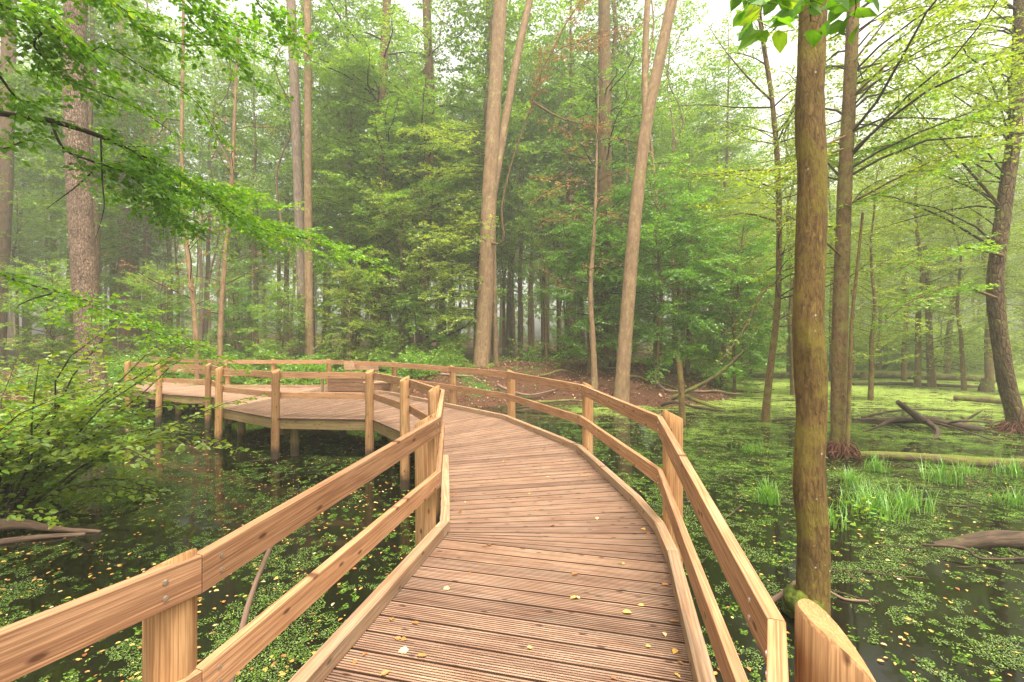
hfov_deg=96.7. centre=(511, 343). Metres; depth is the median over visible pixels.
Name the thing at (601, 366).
dead branch
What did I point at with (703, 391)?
dead branch
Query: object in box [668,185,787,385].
young beech
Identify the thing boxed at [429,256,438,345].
spruce tree
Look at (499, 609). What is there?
boardwalk
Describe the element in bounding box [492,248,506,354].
spruce tree
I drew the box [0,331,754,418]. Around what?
ground
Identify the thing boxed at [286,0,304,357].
beech tree
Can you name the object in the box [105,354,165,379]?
leafy shrub
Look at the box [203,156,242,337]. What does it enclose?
spruce tree
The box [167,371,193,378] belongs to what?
leafy shrub
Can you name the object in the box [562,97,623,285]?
tall beech
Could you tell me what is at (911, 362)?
leafy shrub
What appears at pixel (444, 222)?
young beech
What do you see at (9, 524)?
dead branch
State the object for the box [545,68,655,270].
young beech
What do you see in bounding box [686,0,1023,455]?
alder tree
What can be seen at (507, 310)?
tall beech
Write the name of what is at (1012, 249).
tall beech
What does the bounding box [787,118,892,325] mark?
alder tree
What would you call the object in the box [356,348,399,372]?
leafy shrub
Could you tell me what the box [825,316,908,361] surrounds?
leafy shrub
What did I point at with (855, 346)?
leafy shrub
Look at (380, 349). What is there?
leafy shrub
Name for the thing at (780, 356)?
leafy shrub
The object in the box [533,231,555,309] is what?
spruce tree
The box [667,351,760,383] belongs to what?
leafy shrub
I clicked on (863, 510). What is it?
water plant
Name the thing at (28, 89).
tall beech
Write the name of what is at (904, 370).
alder tree
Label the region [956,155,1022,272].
tall beech
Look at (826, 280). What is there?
alder tree
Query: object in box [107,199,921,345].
distant wood
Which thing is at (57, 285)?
young beech
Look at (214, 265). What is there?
spruce tree
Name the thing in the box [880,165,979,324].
alder tree
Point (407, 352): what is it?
leafy shrub
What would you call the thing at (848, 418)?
alder tree
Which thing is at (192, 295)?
birch tree
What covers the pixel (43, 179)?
tall beech
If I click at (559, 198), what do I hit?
young beech
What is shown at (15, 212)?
tall beech
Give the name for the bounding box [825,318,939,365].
leafy shrub
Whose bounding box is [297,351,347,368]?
leafy shrub
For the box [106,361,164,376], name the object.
leafy shrub
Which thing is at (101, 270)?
tall beech
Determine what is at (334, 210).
tall beech
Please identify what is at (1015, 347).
leafy shrub
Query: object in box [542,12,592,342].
spruce tree
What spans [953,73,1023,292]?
alder tree
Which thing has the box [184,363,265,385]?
leafy shrub
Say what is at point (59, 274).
tall beech
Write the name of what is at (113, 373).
leafy shrub
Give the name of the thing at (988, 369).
alder tree
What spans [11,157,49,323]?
spruce tree
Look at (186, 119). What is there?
tall beech
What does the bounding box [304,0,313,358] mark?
beech tree
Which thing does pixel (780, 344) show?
young beech
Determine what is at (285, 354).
leafy shrub
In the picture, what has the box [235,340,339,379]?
leafy shrub
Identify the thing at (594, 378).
birch tree
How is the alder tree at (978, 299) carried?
on the ground at (635, 399)
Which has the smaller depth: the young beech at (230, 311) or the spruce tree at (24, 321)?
the young beech at (230, 311)
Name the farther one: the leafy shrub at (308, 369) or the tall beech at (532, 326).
the tall beech at (532, 326)
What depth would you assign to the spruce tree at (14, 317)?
101.11 m
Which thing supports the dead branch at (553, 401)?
on the water
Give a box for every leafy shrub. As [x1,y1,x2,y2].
[0,318,267,517]
[0,355,105,390]
[0,356,76,392]
[0,376,161,429]
[0,383,110,529]
[0,389,147,484]
[63,353,127,375]
[64,335,189,377]
[74,355,155,376]
[77,364,123,382]
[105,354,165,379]
[105,362,171,381]
[106,361,149,381]
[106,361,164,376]
[107,350,178,377]
[117,355,169,381]
[136,339,214,362]
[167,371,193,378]
[171,357,251,381]
[174,338,264,378]
[175,364,250,384]
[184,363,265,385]
[211,355,270,384]
[213,338,285,366]
[225,353,265,376]
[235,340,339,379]
[239,359,275,381]
[256,357,292,383]
[259,355,326,384]
[261,343,335,380]
[261,356,310,382]
[280,359,326,384]
[281,364,331,384]
[284,355,343,378]
[288,359,326,383]
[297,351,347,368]
[314,335,348,366]
[314,353,347,371]
[319,337,406,380]
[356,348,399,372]
[365,337,429,359]
[377,353,423,376]
[378,350,437,386]
[381,330,475,370]
[387,349,428,374]
[398,347,442,379]
[415,348,461,371]
[417,350,454,369]
[430,351,471,367]
[431,351,471,366]
[501,338,562,362]
[518,328,586,360]
[643,342,684,367]
[645,317,785,369]
[659,353,690,364]
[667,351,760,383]
[679,316,828,368]
[768,328,859,366]
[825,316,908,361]
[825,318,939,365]
[825,323,908,363]
[826,311,983,368]
[826,326,937,371]
[828,323,943,367]
[848,303,1023,373]
[848,325,993,372]
[866,309,1023,366]
[877,313,1023,366]
[935,322,1023,367]
[968,329,1023,365]
[1008,325,1022,357]
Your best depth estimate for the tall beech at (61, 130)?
28.73 m
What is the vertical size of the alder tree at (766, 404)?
16.601 m
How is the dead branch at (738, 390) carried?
on the water
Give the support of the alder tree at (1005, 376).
in the water
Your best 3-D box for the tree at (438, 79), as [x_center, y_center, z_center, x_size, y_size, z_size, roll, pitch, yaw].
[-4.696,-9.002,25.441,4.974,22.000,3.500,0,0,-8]
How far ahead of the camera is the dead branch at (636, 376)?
19.97 m
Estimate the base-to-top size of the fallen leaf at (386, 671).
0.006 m
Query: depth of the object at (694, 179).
37.87 m
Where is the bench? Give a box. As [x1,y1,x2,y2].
[321,362,391,391]
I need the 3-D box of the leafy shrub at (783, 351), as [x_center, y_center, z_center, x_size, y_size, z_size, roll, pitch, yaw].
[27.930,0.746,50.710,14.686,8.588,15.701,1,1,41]
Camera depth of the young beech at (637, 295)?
23.48 m
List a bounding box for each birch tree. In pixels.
[92,0,238,378]
[164,38,306,366]
[527,81,670,389]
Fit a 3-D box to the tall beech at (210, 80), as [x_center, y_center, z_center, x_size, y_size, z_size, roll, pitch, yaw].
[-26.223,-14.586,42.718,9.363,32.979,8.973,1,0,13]
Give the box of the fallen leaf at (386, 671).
[381,669,389,674]
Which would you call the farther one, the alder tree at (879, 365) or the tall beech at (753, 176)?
the tall beech at (753, 176)
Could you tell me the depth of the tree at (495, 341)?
24.95 m
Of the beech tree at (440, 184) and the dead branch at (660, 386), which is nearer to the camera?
the dead branch at (660, 386)
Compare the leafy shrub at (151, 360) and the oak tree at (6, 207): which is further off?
the oak tree at (6, 207)
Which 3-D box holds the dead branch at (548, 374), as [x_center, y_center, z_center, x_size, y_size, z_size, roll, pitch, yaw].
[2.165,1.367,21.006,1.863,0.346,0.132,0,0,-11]
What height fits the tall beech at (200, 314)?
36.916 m
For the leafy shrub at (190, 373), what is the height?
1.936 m
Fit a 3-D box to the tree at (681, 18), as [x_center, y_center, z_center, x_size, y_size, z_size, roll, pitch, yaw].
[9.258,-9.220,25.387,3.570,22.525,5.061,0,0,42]
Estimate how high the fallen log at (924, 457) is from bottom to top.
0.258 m
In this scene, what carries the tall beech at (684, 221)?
on the ground at (635, 399)
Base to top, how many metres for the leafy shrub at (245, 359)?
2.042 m
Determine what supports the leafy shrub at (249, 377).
on the ground at (635, 399)
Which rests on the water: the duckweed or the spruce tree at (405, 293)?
the duckweed
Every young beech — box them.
[0,173,16,267]
[0,257,111,374]
[8,171,65,362]
[39,192,147,308]
[102,258,207,359]
[196,267,271,364]
[203,145,296,349]
[233,277,317,359]
[253,42,373,357]
[285,143,411,358]
[311,265,386,360]
[312,30,454,291]
[340,55,469,356]
[344,175,464,360]
[403,62,509,350]
[407,149,500,342]
[418,76,539,311]
[451,57,563,357]
[473,170,539,359]
[497,61,617,351]
[499,159,583,360]
[531,191,645,372]
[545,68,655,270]
[575,41,699,360]
[578,153,740,383]
[583,223,683,357]
[633,126,763,373]
[636,67,762,364]
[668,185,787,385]
[673,208,793,395]
[692,187,794,380]
[702,243,793,377]
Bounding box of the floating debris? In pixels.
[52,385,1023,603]
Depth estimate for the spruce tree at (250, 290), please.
60.63 m
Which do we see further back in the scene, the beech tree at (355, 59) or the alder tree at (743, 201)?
the alder tree at (743, 201)
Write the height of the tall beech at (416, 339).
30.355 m
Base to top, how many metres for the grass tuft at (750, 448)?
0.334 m
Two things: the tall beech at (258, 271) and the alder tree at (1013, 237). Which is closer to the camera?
the alder tree at (1013, 237)
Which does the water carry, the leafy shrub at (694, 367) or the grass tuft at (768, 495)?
the grass tuft at (768, 495)
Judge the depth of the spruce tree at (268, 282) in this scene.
100.36 m
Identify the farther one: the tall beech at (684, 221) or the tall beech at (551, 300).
the tall beech at (551, 300)
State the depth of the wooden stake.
13.82 m
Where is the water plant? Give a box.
[836,496,893,525]
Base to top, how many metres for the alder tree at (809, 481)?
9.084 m
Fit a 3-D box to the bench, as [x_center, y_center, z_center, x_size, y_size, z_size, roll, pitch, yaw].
[-5.059,1.115,15.182,2.450,0.970,0.950,0,0,5]
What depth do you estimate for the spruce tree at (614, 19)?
27.32 m
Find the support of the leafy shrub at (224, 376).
on the ground at (635, 399)
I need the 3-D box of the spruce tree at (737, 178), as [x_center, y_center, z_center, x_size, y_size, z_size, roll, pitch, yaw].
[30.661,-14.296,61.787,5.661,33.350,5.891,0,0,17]
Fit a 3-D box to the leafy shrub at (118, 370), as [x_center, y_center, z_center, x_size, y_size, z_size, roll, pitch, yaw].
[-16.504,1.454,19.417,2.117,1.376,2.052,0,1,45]
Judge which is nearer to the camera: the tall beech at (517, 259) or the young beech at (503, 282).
the young beech at (503, 282)
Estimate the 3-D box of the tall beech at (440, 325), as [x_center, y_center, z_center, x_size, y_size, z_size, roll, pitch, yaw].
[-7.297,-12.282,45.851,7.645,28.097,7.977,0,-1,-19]
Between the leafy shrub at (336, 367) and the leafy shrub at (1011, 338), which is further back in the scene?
the leafy shrub at (1011, 338)
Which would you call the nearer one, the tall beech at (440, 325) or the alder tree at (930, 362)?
the alder tree at (930, 362)
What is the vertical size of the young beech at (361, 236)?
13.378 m
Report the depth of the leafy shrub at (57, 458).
6.77 m
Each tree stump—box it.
[858,372,868,379]
[977,378,995,391]
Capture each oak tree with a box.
[0,0,16,365]
[61,0,111,412]
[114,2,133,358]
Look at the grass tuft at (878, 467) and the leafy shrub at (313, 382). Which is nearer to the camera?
the grass tuft at (878, 467)
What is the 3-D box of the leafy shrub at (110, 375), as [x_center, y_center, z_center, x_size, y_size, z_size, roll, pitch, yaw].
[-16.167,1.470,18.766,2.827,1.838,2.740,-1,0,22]
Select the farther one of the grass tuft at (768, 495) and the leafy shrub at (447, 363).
the leafy shrub at (447, 363)
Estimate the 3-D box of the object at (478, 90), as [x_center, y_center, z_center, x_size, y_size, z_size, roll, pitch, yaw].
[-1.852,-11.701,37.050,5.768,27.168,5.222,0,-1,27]
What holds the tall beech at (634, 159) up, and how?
on the ground at (635, 399)
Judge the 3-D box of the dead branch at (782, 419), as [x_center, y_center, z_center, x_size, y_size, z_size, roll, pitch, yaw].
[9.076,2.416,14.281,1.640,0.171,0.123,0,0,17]
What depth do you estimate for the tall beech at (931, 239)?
75.61 m
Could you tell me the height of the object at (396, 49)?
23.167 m
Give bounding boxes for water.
[0,363,1023,681]
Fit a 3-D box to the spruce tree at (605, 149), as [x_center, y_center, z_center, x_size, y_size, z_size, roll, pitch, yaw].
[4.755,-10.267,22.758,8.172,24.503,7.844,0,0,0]
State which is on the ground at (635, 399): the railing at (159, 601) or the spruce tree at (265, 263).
the spruce tree at (265, 263)
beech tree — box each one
[0,0,399,373]
[277,0,462,361]
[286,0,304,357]
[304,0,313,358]
[340,0,508,354]
[392,0,642,367]
[613,0,676,402]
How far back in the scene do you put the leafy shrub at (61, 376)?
17.97 m
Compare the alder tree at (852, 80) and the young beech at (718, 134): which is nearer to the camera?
the alder tree at (852, 80)
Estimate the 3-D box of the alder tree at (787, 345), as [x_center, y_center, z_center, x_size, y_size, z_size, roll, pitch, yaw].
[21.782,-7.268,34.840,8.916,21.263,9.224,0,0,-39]
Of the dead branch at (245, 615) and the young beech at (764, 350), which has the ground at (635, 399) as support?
the young beech at (764, 350)
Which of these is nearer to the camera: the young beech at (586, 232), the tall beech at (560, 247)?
the young beech at (586, 232)
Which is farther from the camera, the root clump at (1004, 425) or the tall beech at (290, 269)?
the tall beech at (290, 269)
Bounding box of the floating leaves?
[0,419,1023,681]
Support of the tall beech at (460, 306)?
on the ground at (635, 399)
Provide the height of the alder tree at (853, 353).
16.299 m
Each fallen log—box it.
[746,371,995,381]
[852,382,978,387]
[859,451,1023,468]
[921,530,1023,559]
[953,395,1001,403]
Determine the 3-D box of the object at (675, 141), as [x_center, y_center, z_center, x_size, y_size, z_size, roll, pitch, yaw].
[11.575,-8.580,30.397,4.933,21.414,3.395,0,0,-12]
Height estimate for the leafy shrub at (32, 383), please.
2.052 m
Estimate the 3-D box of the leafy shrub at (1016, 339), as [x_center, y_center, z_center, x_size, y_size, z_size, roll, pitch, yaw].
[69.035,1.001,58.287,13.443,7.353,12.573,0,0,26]
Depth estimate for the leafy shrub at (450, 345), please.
22.81 m
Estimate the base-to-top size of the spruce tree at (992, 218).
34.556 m
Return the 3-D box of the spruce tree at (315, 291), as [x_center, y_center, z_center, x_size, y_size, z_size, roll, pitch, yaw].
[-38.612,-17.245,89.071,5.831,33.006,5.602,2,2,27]
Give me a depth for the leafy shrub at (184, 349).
25.22 m
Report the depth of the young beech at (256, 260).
28.94 m
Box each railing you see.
[0,360,444,681]
[148,356,875,681]
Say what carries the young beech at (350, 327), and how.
on the ground at (635, 399)
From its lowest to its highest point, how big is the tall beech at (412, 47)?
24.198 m
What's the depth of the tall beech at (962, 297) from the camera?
91.75 m
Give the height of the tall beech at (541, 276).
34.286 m
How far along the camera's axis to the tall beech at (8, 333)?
71.62 m
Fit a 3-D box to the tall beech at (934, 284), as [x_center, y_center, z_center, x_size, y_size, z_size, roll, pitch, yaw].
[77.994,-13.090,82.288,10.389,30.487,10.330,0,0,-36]
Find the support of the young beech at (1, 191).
on the ground at (635, 399)
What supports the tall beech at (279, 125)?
on the ground at (635, 399)
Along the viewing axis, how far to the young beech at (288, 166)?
31.86 m
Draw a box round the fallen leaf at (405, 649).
[398,646,408,652]
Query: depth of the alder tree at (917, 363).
25.86 m
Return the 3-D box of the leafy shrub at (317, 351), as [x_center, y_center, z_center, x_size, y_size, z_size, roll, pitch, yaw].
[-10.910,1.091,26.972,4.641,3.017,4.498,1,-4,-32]
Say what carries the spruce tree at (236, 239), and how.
on the ground at (635, 399)
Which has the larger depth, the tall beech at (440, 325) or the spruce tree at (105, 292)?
the spruce tree at (105, 292)
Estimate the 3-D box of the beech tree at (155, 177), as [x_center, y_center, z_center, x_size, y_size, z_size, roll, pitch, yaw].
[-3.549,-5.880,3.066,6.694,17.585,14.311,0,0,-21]
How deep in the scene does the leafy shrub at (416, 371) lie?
19.79 m
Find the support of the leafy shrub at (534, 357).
on the ground at (635, 399)
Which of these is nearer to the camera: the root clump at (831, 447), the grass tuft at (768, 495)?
the grass tuft at (768, 495)
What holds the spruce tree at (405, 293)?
on the ground at (635, 399)
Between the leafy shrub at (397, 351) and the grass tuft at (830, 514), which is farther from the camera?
the leafy shrub at (397, 351)
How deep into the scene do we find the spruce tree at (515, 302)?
76.28 m
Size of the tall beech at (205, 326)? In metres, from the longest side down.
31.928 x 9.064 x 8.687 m
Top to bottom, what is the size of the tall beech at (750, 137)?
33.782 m
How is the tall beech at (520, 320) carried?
on the ground at (635, 399)
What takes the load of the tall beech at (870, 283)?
on the ground at (635, 399)
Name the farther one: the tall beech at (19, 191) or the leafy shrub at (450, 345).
the tall beech at (19, 191)
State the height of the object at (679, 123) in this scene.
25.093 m
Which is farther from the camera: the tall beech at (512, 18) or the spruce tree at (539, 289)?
the spruce tree at (539, 289)
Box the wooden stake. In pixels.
[676,361,685,424]
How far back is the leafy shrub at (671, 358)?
31.79 m
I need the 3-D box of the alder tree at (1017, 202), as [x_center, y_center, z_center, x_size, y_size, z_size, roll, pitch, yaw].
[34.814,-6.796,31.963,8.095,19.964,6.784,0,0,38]
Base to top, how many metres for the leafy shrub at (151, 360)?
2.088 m
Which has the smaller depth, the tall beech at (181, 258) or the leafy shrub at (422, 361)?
the leafy shrub at (422, 361)
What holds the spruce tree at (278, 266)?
on the ground at (635, 399)
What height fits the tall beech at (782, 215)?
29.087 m
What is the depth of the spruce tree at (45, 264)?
62.86 m
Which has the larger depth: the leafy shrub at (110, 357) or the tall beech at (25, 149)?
the tall beech at (25, 149)
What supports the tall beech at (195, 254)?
on the ground at (635, 399)
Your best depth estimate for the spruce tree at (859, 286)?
69.38 m
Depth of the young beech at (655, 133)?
32.59 m
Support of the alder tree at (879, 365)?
on the ground at (635, 399)
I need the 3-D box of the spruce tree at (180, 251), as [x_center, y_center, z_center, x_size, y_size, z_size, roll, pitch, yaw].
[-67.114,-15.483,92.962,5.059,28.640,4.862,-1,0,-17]
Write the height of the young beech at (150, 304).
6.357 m
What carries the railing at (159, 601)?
on the boardwalk
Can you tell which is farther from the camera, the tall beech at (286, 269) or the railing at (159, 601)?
the tall beech at (286, 269)
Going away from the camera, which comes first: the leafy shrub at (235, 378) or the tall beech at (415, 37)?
the leafy shrub at (235, 378)
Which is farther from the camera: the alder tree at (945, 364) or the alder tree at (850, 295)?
the alder tree at (850, 295)
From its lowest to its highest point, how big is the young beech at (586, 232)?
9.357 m
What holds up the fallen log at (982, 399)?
on the water
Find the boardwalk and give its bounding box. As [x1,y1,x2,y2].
[74,381,715,681]
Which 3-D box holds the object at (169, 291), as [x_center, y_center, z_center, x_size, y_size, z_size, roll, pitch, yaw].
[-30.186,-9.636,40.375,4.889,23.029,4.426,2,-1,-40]
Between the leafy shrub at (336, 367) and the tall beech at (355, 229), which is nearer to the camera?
the leafy shrub at (336, 367)
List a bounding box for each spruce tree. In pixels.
[10,122,45,353]
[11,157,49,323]
[13,292,15,332]
[29,177,65,299]
[98,21,141,355]
[102,241,117,341]
[107,0,187,356]
[129,108,168,252]
[151,228,174,332]
[154,223,177,333]
[173,229,193,334]
[199,15,273,359]
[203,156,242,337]
[203,222,222,335]
[239,154,266,343]
[240,234,247,341]
[245,141,276,334]
[252,213,273,303]
[261,85,292,354]
[268,0,339,354]
[313,221,323,335]
[391,210,431,354]
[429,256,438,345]
[458,159,499,352]
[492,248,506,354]
[497,249,527,349]
[526,0,699,369]
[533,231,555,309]
[535,244,556,346]
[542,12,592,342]
[555,0,659,360]
[736,130,753,327]
[852,191,873,330]
[966,133,1014,302]
[1010,194,1023,336]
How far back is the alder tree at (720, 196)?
35.16 m
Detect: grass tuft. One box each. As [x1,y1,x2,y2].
[731,437,771,454]
[752,477,783,505]
[828,501,848,531]
[832,475,923,523]
[839,463,864,487]
[861,452,892,472]
[869,478,938,514]
[907,455,972,485]
[935,453,989,477]
[984,482,1023,507]
[987,455,1023,477]
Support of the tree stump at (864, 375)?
in the water
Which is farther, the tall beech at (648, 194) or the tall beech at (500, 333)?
the tall beech at (500, 333)
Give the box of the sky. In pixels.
[0,0,1023,340]
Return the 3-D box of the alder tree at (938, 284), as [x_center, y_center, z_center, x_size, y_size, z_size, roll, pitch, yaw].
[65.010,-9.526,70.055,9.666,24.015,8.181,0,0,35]
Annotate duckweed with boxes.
[0,456,1023,681]
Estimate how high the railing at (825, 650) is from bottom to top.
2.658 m
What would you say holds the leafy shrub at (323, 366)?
on the ground at (635, 399)
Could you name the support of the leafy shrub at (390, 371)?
on the ground at (635, 399)
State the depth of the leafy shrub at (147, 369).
19.63 m
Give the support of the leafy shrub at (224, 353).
on the ground at (635, 399)
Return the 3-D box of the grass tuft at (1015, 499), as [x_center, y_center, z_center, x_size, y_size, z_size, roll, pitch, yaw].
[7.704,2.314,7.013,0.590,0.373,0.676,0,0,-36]
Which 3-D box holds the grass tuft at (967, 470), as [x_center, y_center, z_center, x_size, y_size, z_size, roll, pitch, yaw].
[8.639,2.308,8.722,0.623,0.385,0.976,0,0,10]
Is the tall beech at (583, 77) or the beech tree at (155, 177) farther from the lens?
the tall beech at (583, 77)
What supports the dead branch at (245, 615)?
in the water
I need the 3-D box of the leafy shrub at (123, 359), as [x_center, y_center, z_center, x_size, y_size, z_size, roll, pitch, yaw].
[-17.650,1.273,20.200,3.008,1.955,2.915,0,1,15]
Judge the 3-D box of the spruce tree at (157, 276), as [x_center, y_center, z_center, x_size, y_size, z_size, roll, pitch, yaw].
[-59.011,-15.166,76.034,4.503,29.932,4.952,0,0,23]
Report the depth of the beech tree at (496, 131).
22.18 m
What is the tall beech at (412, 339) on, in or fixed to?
on the ground at (635, 399)
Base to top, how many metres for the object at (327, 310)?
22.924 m
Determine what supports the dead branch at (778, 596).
in the water
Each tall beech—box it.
[0,0,193,292]
[0,20,115,354]
[0,37,45,157]
[0,42,63,349]
[2,0,150,219]
[7,178,40,338]
[9,179,37,336]
[11,94,47,238]
[12,85,67,357]
[13,101,30,235]
[14,39,132,357]
[14,94,67,246]
[14,185,67,335]
[40,159,66,336]
[42,0,214,348]
[57,178,141,330]
[93,85,191,359]
[100,12,213,349]
[102,219,142,340]
[115,213,180,341]
[131,211,185,336]
[151,221,196,299]
[155,36,258,353]
[166,83,230,341]
[184,0,281,351]
[184,197,219,290]
[198,13,303,354]
[227,230,258,336]
[240,66,323,356]
[240,123,285,345]
[240,209,283,296]
[257,52,332,351]
[273,166,325,287]
[282,0,414,360]
[285,126,357,351]
[303,23,378,351]
[314,112,376,298]
[328,0,444,358]
[329,112,374,342]
[361,27,447,334]
[388,77,420,354]
[391,226,437,352]
[412,0,552,359]
[415,158,466,300]
[420,116,479,350]
[434,76,463,354]
[436,81,518,333]
[448,248,455,347]
[452,0,568,356]
[458,141,466,349]
[461,259,471,344]
[473,27,563,357]
[496,174,527,347]
[500,163,536,351]
[501,0,638,359]
[509,119,552,349]
[515,75,560,346]
[518,24,633,333]
[519,209,547,343]
[525,254,556,307]
[533,128,592,353]
[554,54,596,356]
[559,195,591,340]
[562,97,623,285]
[577,13,677,238]
[619,61,693,358]
[654,116,718,359]
[681,22,785,373]
[684,72,771,339]
[717,146,770,262]
[730,125,774,310]
[772,180,796,287]
[831,152,891,331]
[851,224,897,324]
[911,184,960,317]
[932,194,967,328]
[943,239,975,321]
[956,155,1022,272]
[960,167,1023,301]
[1007,192,1023,305]
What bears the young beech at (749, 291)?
on the ground at (635, 399)
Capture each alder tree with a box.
[659,5,938,421]
[675,129,762,363]
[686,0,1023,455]
[720,78,879,394]
[723,160,772,345]
[730,0,879,617]
[730,102,865,371]
[730,146,796,321]
[734,201,788,368]
[761,200,795,339]
[766,105,922,380]
[783,200,870,343]
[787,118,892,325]
[824,144,952,399]
[824,186,913,370]
[825,242,864,328]
[827,126,941,370]
[828,0,1023,432]
[830,74,1023,386]
[845,212,863,457]
[851,100,970,324]
[851,114,968,380]
[855,186,921,324]
[866,39,1022,373]
[875,246,984,386]
[878,1,1023,383]
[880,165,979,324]
[888,146,1023,390]
[896,214,970,329]
[928,166,1023,331]
[933,178,1023,333]
[942,114,1023,322]
[943,116,1023,354]
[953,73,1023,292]
[984,158,1023,300]
[1006,231,1023,340]
[1007,214,1023,304]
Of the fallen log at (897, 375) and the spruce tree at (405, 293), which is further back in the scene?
the spruce tree at (405, 293)
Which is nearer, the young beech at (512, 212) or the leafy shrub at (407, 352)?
the leafy shrub at (407, 352)
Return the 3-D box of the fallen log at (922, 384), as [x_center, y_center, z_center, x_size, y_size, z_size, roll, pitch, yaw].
[23.354,2.447,26.600,6.263,0.338,0.924,0,0,14]
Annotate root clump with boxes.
[826,440,862,459]
[984,420,1023,434]
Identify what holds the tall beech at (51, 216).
on the ground at (635, 399)
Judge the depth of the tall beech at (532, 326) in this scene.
62.14 m
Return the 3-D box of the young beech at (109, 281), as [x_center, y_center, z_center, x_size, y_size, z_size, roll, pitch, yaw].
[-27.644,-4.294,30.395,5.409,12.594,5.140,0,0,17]
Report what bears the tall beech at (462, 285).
on the ground at (635, 399)
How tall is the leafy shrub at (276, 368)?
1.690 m
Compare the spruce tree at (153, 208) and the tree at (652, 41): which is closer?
the tree at (652, 41)
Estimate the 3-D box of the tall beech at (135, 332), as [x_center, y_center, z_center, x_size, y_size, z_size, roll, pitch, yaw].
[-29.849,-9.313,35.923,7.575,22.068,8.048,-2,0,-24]
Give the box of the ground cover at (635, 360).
[0,354,724,410]
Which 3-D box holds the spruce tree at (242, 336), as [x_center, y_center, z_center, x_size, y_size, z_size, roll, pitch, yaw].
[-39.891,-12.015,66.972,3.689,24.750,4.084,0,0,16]
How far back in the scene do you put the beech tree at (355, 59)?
24.22 m
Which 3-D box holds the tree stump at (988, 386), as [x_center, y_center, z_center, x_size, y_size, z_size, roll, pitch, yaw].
[24.478,2.285,23.533,0.760,0.989,0.837,0,0,18]
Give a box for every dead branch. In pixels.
[0,519,101,543]
[228,546,272,681]
[440,373,480,381]
[496,384,556,395]
[515,399,597,403]
[539,369,577,376]
[585,364,615,368]
[630,375,688,393]
[656,382,689,395]
[660,400,725,411]
[668,350,744,408]
[676,368,714,380]
[692,390,743,393]
[712,383,774,392]
[771,580,795,602]
[772,418,829,422]
[831,591,868,601]
[852,400,1015,442]
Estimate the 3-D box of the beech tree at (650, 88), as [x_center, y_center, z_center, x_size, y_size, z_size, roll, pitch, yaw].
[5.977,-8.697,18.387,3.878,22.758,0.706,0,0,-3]
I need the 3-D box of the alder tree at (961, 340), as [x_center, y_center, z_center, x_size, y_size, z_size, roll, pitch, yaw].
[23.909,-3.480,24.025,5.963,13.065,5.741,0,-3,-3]
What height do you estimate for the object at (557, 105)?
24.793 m
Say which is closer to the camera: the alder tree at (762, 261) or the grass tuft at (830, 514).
the grass tuft at (830, 514)
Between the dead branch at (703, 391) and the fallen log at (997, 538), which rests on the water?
the fallen log at (997, 538)
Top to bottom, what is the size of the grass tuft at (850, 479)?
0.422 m
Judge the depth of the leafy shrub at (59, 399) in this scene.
5.68 m
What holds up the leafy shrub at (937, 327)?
on the ground at (635, 399)
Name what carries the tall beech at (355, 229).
on the ground at (635, 399)
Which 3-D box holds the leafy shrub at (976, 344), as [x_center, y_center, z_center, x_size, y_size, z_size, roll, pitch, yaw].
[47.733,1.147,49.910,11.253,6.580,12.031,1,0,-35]

